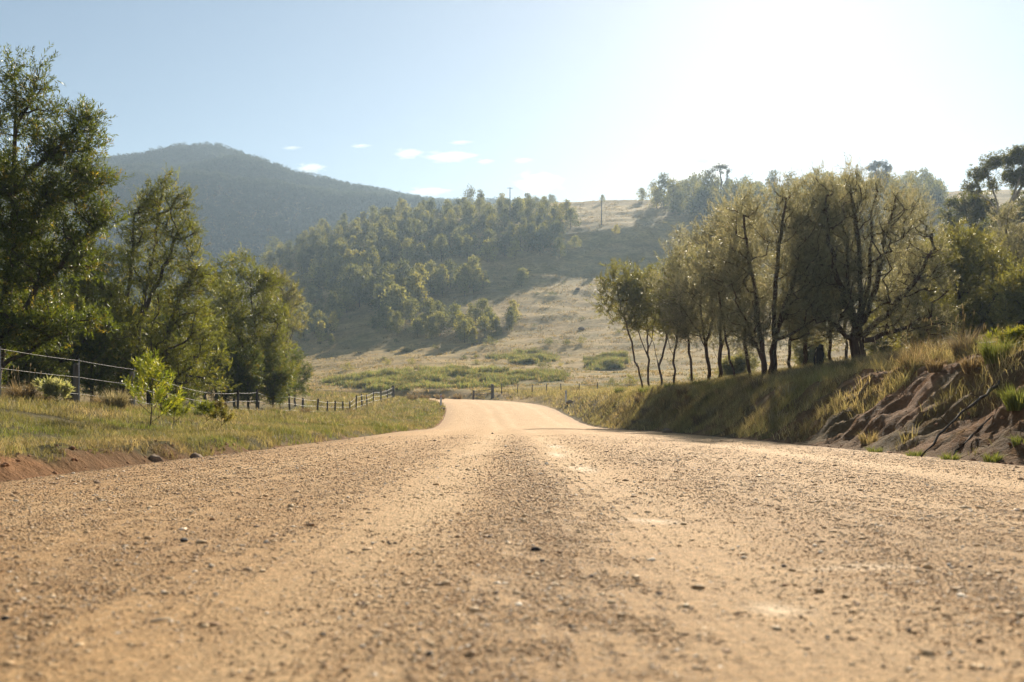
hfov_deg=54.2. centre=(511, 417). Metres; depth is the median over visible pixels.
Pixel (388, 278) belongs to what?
hill tree
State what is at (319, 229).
hill tree
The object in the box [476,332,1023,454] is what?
bank grass
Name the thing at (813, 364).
grass tussock
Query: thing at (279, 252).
hill tree
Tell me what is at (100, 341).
wattle tree
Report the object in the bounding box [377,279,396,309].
hill tree
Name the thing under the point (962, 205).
gum tree
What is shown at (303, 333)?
hill tree
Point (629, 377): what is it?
shrub
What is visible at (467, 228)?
hill tree
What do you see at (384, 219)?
hill tree
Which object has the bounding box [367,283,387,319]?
hill tree
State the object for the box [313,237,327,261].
hill tree
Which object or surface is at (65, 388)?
silver shrub
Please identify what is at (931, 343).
grass tussock
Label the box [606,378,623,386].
shrub
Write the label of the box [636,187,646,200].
hill tree
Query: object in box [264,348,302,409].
wattle tree
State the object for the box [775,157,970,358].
spreading tree
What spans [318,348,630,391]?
reeds
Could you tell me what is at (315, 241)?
hill tree
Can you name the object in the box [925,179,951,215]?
ridge tree
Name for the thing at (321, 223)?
hill tree
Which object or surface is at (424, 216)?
hill tree
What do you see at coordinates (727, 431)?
grass tussock
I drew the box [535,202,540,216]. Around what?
hill tree
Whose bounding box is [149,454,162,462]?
rock
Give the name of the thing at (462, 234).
hill tree
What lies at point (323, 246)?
hill tree
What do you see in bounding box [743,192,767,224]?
ridge tree
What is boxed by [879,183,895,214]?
ridge tree
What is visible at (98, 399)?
grass tussock
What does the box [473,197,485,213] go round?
hill tree
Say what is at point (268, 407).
grass tussock
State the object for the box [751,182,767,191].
ridge tree
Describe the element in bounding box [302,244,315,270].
hill tree
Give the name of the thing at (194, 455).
rock
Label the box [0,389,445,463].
verge grass
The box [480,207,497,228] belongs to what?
hill tree
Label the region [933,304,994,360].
grass tussock
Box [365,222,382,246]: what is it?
hill tree
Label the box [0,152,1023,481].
ground
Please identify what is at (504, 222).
hill tree
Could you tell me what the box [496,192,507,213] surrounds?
hill tree
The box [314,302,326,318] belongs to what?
hill tree
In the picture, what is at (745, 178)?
ridge tree
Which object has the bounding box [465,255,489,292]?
hill tree
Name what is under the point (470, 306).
hill tree
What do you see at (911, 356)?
grass tussock
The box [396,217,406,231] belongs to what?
hill tree
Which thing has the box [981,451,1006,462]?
grass tussock
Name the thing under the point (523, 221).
hill tree
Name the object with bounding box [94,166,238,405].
wattle tree
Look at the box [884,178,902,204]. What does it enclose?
ridge tree
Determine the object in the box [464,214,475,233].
hill tree
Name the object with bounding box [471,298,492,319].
hill tree
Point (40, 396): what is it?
grass tussock
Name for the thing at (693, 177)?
ridge tree
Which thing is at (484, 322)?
hill tree
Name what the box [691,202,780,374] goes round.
bank tree
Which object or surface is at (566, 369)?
dry grass
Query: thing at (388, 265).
hill tree
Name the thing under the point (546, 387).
paddock fence
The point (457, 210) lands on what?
hill tree
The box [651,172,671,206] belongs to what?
ridge tree
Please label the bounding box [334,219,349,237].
hill tree
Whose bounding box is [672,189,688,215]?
ridge tree
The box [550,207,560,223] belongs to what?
hill tree
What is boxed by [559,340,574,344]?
shrub
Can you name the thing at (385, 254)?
hill tree
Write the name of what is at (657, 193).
ridge tree
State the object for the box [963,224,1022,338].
roadside tree
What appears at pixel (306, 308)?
hill tree
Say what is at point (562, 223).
hill tree
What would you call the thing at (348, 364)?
shrub
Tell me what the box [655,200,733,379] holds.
bank tree
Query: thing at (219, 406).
wattle sapling
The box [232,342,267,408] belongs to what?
wattle tree
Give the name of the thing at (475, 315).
hill tree
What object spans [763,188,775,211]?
ridge tree
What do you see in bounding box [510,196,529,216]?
hill tree
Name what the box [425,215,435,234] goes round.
hill tree
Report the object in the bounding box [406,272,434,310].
hill tree
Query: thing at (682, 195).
ridge tree
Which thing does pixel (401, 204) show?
hill tree
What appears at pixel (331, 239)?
hill tree
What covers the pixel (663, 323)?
bank tree
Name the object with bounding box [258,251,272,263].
hill tree
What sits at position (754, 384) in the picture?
grass tussock
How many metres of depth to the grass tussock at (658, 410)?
38.24 m
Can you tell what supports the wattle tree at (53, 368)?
on the ground at (904, 408)
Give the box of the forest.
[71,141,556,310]
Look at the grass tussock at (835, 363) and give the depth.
23.94 m
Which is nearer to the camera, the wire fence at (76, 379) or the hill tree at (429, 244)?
the wire fence at (76, 379)
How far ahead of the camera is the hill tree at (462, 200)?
389.40 m
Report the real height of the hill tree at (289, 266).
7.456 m
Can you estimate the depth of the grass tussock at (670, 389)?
42.03 m
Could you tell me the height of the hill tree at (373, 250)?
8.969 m
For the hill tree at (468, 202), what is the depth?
345.30 m
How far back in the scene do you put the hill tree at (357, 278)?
258.49 m
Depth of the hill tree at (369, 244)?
307.32 m
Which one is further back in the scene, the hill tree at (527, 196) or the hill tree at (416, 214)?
the hill tree at (527, 196)
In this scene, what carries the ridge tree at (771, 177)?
on the ground at (904, 408)
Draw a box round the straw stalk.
[150,617,170,621]
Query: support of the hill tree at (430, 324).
on the ground at (904, 408)
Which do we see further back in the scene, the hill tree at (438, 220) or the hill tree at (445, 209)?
the hill tree at (445, 209)
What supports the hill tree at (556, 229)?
on the ground at (904, 408)
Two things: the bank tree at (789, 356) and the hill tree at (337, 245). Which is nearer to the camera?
the bank tree at (789, 356)
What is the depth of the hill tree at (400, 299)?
227.46 m
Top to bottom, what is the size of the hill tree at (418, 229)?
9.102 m
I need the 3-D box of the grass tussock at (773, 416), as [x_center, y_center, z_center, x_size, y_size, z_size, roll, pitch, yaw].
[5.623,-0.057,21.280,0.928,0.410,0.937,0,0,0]
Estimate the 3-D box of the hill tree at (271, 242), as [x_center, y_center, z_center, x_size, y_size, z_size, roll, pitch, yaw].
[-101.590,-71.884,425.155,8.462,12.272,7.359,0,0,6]
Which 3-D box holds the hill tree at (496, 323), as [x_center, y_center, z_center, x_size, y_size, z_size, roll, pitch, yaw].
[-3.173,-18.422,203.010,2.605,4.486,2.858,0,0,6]
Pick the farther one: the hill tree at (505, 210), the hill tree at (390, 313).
the hill tree at (505, 210)
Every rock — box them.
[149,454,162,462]
[190,453,202,457]
[662,428,672,432]
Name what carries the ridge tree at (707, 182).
on the ground at (904, 408)
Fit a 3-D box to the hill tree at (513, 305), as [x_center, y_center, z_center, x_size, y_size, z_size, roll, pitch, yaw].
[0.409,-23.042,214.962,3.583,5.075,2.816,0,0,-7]
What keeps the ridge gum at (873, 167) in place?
on the ground at (904, 408)
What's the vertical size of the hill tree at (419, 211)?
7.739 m
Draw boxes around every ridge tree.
[646,185,664,207]
[648,179,662,202]
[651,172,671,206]
[663,177,681,212]
[672,184,687,209]
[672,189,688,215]
[677,177,692,202]
[680,174,702,211]
[685,170,701,189]
[686,185,715,219]
[689,180,701,200]
[689,183,703,215]
[691,188,707,217]
[692,168,719,192]
[699,171,726,197]
[701,187,717,208]
[703,195,728,224]
[714,176,723,195]
[720,185,729,206]
[721,180,743,204]
[722,178,732,195]
[729,191,738,209]
[733,184,747,208]
[740,174,752,182]
[742,179,752,191]
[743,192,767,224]
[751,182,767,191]
[752,184,766,197]
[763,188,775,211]
[763,200,786,229]
[764,169,779,201]
[776,185,792,219]
[781,171,801,187]
[861,207,878,229]
[867,198,884,226]
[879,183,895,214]
[881,172,903,207]
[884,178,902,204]
[898,179,910,192]
[900,192,916,220]
[903,172,937,214]
[908,170,920,185]
[909,180,924,216]
[918,167,932,184]
[920,177,936,207]
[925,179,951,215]
[932,178,948,207]
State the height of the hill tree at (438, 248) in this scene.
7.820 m
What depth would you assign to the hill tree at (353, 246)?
311.61 m
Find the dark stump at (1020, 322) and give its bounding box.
[1013,319,1023,329]
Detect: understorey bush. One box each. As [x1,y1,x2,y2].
[713,347,760,376]
[786,331,835,366]
[862,309,904,357]
[870,278,975,350]
[954,288,1017,340]
[984,255,1023,326]
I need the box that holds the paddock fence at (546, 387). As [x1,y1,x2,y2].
[501,382,597,392]
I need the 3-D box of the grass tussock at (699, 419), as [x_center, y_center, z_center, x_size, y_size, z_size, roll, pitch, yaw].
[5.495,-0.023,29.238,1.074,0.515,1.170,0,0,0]
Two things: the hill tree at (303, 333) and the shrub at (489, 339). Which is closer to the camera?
the shrub at (489, 339)
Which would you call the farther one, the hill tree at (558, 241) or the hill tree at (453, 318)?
the hill tree at (558, 241)
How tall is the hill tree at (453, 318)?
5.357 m
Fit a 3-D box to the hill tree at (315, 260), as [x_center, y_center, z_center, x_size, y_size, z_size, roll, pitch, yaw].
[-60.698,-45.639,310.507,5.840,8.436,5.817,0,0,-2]
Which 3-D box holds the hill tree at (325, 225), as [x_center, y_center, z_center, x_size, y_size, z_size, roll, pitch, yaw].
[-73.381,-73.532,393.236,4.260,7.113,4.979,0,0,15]
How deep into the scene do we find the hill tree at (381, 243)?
315.42 m
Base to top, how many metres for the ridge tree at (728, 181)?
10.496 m
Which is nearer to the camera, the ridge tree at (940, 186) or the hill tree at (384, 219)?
the ridge tree at (940, 186)
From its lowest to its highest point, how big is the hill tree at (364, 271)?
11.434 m
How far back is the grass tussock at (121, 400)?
20.86 m
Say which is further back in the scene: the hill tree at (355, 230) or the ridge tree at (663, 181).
the ridge tree at (663, 181)
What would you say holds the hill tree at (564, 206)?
on the ground at (904, 408)
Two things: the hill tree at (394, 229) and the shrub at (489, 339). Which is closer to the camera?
the shrub at (489, 339)
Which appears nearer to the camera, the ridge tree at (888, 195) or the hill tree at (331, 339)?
the hill tree at (331, 339)
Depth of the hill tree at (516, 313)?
210.97 m
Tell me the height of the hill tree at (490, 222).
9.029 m
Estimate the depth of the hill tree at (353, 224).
358.67 m
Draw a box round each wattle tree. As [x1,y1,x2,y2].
[0,42,134,377]
[0,249,30,371]
[1,264,85,389]
[1,334,50,390]
[1,360,17,392]
[11,235,146,400]
[14,335,71,400]
[45,275,96,401]
[58,314,124,401]
[63,276,133,399]
[93,332,148,398]
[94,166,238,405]
[125,302,184,403]
[133,283,203,391]
[153,337,204,402]
[171,328,218,406]
[188,250,246,401]
[188,302,218,400]
[203,241,301,409]
[203,338,249,406]
[223,332,251,407]
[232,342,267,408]
[252,347,294,408]
[255,262,308,396]
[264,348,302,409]
[285,345,315,405]
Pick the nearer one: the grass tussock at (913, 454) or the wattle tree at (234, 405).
the grass tussock at (913, 454)
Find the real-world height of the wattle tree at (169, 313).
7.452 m
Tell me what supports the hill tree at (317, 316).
on the ground at (904, 408)
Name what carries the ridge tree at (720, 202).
on the ground at (904, 408)
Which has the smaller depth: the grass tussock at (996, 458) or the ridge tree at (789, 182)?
the grass tussock at (996, 458)
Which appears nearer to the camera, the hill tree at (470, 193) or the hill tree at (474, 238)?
the hill tree at (474, 238)
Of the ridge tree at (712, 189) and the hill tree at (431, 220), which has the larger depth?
the hill tree at (431, 220)
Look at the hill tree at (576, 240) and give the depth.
301.16 m
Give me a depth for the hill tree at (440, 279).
256.59 m
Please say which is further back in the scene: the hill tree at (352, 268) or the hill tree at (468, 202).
the hill tree at (468, 202)
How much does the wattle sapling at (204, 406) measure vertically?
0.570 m
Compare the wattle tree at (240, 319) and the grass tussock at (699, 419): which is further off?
the wattle tree at (240, 319)
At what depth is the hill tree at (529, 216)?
329.30 m
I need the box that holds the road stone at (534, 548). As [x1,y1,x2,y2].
[531,546,540,550]
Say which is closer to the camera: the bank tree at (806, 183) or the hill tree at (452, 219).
the bank tree at (806, 183)
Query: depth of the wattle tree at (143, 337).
42.89 m
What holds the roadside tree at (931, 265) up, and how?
on the ground at (904, 408)
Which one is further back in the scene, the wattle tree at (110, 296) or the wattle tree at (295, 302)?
the wattle tree at (295, 302)
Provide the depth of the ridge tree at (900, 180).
327.17 m
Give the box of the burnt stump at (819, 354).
[813,344,823,366]
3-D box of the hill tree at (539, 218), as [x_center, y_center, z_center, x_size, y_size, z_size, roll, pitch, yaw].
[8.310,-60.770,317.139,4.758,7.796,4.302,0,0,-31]
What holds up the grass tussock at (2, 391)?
on the ground at (904, 408)
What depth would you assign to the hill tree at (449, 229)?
322.45 m
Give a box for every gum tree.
[936,187,1023,339]
[959,144,1023,236]
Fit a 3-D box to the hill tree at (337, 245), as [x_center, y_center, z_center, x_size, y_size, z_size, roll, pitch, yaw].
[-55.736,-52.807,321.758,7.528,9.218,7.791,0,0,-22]
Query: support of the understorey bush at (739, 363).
on the ground at (904, 408)
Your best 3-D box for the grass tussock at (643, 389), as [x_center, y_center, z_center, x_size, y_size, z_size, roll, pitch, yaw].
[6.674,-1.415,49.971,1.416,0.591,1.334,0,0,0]
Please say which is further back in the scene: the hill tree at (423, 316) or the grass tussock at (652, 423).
the hill tree at (423, 316)
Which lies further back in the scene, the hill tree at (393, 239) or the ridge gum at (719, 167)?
the ridge gum at (719, 167)
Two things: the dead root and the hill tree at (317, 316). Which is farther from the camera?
the hill tree at (317, 316)
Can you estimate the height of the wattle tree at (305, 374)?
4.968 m
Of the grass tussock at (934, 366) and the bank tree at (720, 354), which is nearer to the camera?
the grass tussock at (934, 366)
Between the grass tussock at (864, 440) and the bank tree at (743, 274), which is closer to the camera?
the grass tussock at (864, 440)
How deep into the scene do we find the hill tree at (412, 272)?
242.59 m
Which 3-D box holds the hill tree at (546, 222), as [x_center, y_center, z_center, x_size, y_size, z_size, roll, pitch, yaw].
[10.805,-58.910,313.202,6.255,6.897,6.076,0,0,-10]
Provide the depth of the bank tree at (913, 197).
41.90 m
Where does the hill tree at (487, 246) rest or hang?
on the ground at (904, 408)
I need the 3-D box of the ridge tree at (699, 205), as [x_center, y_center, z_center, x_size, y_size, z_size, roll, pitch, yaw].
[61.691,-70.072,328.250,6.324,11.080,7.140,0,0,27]
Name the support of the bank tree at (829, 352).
on the ground at (904, 408)
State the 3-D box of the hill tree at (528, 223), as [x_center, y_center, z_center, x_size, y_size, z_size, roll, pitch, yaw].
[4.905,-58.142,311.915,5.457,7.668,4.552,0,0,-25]
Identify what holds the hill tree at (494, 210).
on the ground at (904, 408)
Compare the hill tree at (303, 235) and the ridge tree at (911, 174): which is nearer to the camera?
the ridge tree at (911, 174)
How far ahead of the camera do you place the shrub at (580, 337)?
180.00 m
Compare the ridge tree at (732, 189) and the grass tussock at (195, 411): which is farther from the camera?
the ridge tree at (732, 189)
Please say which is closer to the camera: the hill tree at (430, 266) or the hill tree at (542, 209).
the hill tree at (430, 266)
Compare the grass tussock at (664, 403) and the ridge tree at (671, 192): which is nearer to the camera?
the grass tussock at (664, 403)
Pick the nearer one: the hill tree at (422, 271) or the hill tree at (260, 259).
the hill tree at (422, 271)
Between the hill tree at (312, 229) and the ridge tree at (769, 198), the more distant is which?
the hill tree at (312, 229)
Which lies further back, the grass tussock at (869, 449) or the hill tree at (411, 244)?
the hill tree at (411, 244)
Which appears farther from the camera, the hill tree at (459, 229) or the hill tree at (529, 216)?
the hill tree at (529, 216)
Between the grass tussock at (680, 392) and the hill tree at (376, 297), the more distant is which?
the hill tree at (376, 297)
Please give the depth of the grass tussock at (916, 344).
18.97 m
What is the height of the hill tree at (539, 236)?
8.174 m
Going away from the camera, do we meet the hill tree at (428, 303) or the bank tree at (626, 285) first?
the bank tree at (626, 285)
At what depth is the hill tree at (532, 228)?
306.29 m
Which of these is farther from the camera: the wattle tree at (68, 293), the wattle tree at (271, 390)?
the wattle tree at (271, 390)
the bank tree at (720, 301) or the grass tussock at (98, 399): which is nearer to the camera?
the grass tussock at (98, 399)
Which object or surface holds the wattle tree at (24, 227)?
on the ground at (904, 408)
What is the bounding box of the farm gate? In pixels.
[472,384,493,399]
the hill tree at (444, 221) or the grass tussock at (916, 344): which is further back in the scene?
the hill tree at (444, 221)
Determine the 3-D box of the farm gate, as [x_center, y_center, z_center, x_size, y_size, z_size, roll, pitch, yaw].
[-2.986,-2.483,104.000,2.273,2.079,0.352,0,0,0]
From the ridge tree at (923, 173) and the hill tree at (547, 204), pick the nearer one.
the hill tree at (547, 204)
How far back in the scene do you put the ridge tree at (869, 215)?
299.65 m
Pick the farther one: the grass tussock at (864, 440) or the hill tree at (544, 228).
the hill tree at (544, 228)
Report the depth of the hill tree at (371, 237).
323.87 m
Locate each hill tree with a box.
[248,255,257,272]
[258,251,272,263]
[262,251,277,274]
[263,234,283,252]
[269,247,285,265]
[280,246,294,269]
[282,259,295,276]
[283,240,295,256]
[291,234,304,256]
[292,311,310,340]
[296,250,310,277]
[297,302,316,331]
[299,231,305,244]
[302,235,312,249]
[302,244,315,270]
[303,284,317,304]
[306,225,315,246]
[306,311,316,333]
[307,233,320,251]
[308,258,320,272]
[308,309,330,332]
[312,235,324,252]
[313,225,325,247]
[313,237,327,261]
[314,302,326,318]
[314,316,333,333]
[314,320,328,341]
[315,218,330,233]
[318,239,330,259]
[322,222,330,236]
[323,227,331,235]
[324,233,337,248]
[324,290,344,319]
[327,235,337,252]
[327,282,341,299]
[328,311,338,330]
[328,333,334,344]
[329,240,345,257]
[330,220,345,236]
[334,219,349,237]
[335,225,344,240]
[335,262,360,291]
[337,248,354,270]
[338,242,347,257]
[339,213,347,226]
[344,219,362,237]
[344,230,351,245]
[346,267,361,288]
[347,235,361,250]
[348,273,371,306]
[350,225,366,242]
[350,243,358,258]
[352,257,360,270]
[353,249,358,265]
[356,232,364,249]
[356,273,381,305]
[357,250,377,274]
[357,262,372,302]
[359,211,366,224]
[359,240,375,259]
[360,221,372,237]
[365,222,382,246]
[366,205,377,218]
[366,231,377,249]
[366,251,383,278]
[367,211,376,223]
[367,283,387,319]
[367,317,378,328]
[369,248,381,274]
[372,240,380,255]
[374,261,400,283]
[376,215,389,233]
[376,220,384,239]
[376,303,392,327]
[377,206,397,223]
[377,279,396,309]
[377,283,416,318]
[378,247,390,272]
[379,228,394,254]
[379,245,392,260]
[379,262,407,293]
[381,273,397,297]
[382,310,395,331]
[385,231,400,259]
[385,310,406,333]
[387,224,400,243]
[388,216,399,230]
[389,303,402,321]
[393,199,412,217]
[394,258,412,292]
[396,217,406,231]
[398,205,413,217]
[398,229,414,244]
[398,233,417,249]
[398,237,414,262]
[400,297,422,320]
[401,209,408,223]
[402,268,422,304]
[403,218,413,232]
[403,236,417,253]
[404,218,424,240]
[405,263,428,300]
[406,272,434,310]
[406,316,427,336]
[407,211,414,221]
[408,267,435,295]
[410,221,430,243]
[411,242,429,264]
[413,205,425,220]
[413,212,422,221]
[417,297,436,315]
[418,313,426,332]
[419,212,430,231]
[423,314,441,339]
[424,259,443,293]
[425,197,435,217]
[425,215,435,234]
[425,239,432,255]
[427,233,455,261]
[428,300,447,323]
[428,311,451,335]
[429,208,442,223]
[429,226,439,244]
[430,264,449,295]
[431,218,442,233]
[431,235,444,257]
[436,217,452,235]
[436,258,461,287]
[438,206,455,222]
[441,223,456,243]
[442,199,454,215]
[444,208,457,228]
[446,301,466,327]
[446,309,466,331]
[448,263,480,295]
[450,226,467,244]
[451,220,466,234]
[451,234,463,255]
[452,312,468,339]
[453,198,461,211]
[453,205,464,218]
[453,317,471,342]
[456,232,468,253]
[459,199,470,225]
[460,197,466,214]
[460,204,479,226]
[460,233,475,259]
[461,183,475,206]
[461,224,472,237]
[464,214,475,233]
[464,303,474,317]
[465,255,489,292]
[466,308,481,323]
[467,326,478,343]
[470,233,478,248]
[471,213,494,233]
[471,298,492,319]
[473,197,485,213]
[474,188,486,212]
[474,314,493,337]
[475,228,501,249]
[475,237,498,261]
[477,307,494,321]
[479,201,490,215]
[479,237,494,255]
[479,270,489,286]
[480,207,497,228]
[482,311,501,331]
[483,213,498,237]
[491,207,500,223]
[491,316,502,334]
[495,199,504,218]
[495,213,512,231]
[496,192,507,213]
[497,231,511,255]
[500,204,509,219]
[502,197,511,212]
[502,305,521,323]
[504,309,516,330]
[506,223,522,245]
[506,300,520,317]
[508,197,523,222]
[509,223,534,250]
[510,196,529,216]
[512,198,523,213]
[513,267,529,286]
[516,212,527,225]
[519,208,535,221]
[519,217,526,233]
[521,197,537,220]
[524,192,531,204]
[525,220,534,242]
[525,221,537,247]
[527,229,550,252]
[529,223,555,249]
[533,202,548,229]
[533,214,543,228]
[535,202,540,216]
[539,220,552,231]
[541,197,547,215]
[544,201,551,214]
[544,214,552,226]
[547,219,566,241]
[548,237,567,256]
[549,215,567,233]
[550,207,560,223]
[551,202,560,217]
[555,233,565,248]
[557,198,576,221]
[561,207,580,228]
[567,234,582,247]
[612,225,619,233]
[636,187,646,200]
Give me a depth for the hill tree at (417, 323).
209.13 m
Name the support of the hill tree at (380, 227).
on the ground at (904, 408)
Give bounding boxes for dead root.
[953,415,992,454]
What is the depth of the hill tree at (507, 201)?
371.50 m
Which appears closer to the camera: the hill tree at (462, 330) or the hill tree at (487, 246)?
the hill tree at (462, 330)
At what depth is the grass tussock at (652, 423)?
36.73 m
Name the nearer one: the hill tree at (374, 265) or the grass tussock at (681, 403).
the grass tussock at (681, 403)
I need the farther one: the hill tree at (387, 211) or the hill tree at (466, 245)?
the hill tree at (387, 211)
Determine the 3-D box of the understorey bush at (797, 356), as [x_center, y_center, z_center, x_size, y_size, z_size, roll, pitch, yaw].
[18.033,-3.881,60.156,2.997,3.602,4.292,0,0,33]
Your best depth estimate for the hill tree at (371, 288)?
256.50 m
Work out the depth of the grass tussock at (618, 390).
59.91 m
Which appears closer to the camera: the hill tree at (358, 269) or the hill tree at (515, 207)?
the hill tree at (358, 269)
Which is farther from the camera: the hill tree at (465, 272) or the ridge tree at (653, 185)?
the ridge tree at (653, 185)
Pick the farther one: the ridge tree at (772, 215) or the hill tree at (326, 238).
the hill tree at (326, 238)
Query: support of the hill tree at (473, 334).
on the ground at (904, 408)
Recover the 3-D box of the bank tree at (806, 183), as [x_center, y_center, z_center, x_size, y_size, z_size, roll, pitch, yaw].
[11.233,-5.476,36.896,4.135,8.129,3.344,0,0,-21]
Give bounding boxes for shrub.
[30,376,75,401]
[340,361,354,369]
[406,358,415,363]
[482,336,496,344]
[535,360,551,367]
[540,337,559,344]
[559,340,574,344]
[577,336,585,342]
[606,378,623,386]
[620,373,639,384]
[986,324,1023,351]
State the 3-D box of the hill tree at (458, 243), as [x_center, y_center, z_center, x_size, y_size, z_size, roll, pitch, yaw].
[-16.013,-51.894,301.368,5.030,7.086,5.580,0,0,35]
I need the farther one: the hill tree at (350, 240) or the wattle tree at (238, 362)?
the hill tree at (350, 240)
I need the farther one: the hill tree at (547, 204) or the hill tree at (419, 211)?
the hill tree at (419, 211)
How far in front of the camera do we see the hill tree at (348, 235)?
340.88 m
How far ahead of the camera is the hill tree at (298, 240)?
366.57 m
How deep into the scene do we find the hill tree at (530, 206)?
336.42 m
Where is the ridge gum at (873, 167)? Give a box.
[866,159,892,204]
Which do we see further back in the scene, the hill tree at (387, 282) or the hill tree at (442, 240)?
the hill tree at (442, 240)
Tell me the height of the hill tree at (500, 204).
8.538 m
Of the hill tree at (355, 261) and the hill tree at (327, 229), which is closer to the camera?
the hill tree at (355, 261)
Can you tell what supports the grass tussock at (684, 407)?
on the ground at (904, 408)
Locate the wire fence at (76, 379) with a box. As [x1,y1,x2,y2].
[0,347,394,411]
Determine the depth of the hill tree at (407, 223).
336.35 m
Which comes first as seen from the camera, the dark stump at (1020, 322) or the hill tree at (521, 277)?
the dark stump at (1020, 322)
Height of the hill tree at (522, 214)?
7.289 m
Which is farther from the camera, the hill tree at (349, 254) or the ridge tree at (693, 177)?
the ridge tree at (693, 177)
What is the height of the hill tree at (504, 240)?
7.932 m
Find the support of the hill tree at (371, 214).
on the ground at (904, 408)
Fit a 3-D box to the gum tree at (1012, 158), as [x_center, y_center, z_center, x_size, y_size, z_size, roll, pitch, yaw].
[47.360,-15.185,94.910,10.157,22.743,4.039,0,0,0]
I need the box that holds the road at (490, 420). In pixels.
[0,398,1023,681]
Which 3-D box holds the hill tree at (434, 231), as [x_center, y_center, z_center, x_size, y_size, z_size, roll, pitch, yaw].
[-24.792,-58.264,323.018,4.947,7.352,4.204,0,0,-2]
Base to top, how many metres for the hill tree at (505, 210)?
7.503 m
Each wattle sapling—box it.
[121,346,185,427]
[155,393,193,426]
[194,399,218,419]
[209,397,237,428]
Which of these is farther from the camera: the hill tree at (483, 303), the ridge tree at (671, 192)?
the ridge tree at (671, 192)
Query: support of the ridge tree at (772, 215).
on the ground at (904, 408)
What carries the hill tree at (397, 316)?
on the ground at (904, 408)
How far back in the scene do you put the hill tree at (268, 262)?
366.80 m
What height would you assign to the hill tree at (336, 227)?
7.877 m
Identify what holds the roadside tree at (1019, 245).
on the ground at (904, 408)
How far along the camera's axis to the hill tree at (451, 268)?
264.13 m
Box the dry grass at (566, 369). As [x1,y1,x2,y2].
[217,189,1000,399]
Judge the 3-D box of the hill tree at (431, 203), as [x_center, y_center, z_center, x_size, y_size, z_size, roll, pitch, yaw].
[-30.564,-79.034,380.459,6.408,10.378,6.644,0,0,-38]
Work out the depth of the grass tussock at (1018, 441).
10.39 m
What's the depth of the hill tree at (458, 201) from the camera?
395.84 m
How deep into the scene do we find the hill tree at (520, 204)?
349.74 m
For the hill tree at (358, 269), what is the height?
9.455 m
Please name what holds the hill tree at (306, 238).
on the ground at (904, 408)
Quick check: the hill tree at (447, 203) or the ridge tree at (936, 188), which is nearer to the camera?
the ridge tree at (936, 188)
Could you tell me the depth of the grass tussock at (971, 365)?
13.94 m
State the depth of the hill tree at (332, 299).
242.94 m
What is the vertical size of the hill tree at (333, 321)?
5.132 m
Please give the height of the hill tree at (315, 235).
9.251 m
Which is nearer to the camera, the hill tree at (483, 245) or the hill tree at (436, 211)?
the hill tree at (483, 245)
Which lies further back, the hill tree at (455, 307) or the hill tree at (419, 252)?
the hill tree at (419, 252)
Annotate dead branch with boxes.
[920,379,1000,456]
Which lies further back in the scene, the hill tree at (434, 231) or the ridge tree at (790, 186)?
the hill tree at (434, 231)
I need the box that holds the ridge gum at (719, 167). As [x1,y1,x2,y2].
[704,162,732,197]
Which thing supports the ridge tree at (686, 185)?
on the ground at (904, 408)
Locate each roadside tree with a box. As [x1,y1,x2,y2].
[874,222,982,345]
[922,217,1023,341]
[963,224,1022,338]
[978,199,1023,315]
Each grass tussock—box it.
[1,368,18,395]
[2,364,44,401]
[32,387,58,402]
[80,391,115,404]
[96,387,138,409]
[190,408,207,417]
[265,403,285,410]
[296,405,311,412]
[406,393,417,399]
[419,393,430,398]
[435,393,450,398]
[451,393,462,398]
[614,386,627,392]
[618,401,629,409]
[633,393,643,401]
[634,386,651,393]
[637,405,649,414]
[646,416,660,426]
[651,406,666,416]
[654,395,671,406]
[661,382,678,389]
[663,384,678,392]
[673,386,690,395]
[673,396,691,410]
[676,405,688,412]
[681,394,691,401]
[688,411,707,425]
[689,378,709,384]
[699,402,722,416]
[714,386,726,395]
[719,424,740,434]
[735,372,755,381]
[745,375,772,389]
[764,407,790,424]
[771,356,794,376]
[773,379,799,396]
[802,348,825,370]
[824,341,855,369]
[853,337,886,364]
[858,429,879,444]
[863,446,883,451]
[877,326,913,365]
[886,342,929,365]
[889,318,937,356]
[903,449,926,455]
[909,316,955,353]
[920,341,954,372]
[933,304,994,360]
[937,450,963,459]
[951,354,983,373]
[957,325,1020,363]
[979,383,1023,410]
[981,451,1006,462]
[1007,434,1023,446]
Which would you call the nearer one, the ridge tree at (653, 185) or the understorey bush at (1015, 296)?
the understorey bush at (1015, 296)
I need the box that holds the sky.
[0,0,1023,201]
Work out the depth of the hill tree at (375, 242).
318.17 m
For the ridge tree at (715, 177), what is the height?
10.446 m
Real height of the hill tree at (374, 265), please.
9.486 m
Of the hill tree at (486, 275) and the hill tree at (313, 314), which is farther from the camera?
the hill tree at (486, 275)
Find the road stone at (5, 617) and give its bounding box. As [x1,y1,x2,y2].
[1,616,9,619]
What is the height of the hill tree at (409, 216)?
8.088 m
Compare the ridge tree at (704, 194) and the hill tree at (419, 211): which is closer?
the ridge tree at (704, 194)
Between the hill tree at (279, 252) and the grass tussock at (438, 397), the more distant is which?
the hill tree at (279, 252)
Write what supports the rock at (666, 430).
on the ground at (904, 408)
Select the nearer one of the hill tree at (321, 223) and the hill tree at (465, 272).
the hill tree at (465, 272)
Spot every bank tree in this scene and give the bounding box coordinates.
[583,257,653,386]
[611,258,667,385]
[635,251,688,384]
[638,220,706,381]
[648,234,716,382]
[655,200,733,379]
[680,186,779,377]
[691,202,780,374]
[692,241,738,376]
[706,167,850,376]
[757,198,831,367]
[766,159,866,365]
[783,177,872,359]
[815,152,881,358]
[864,171,944,351]

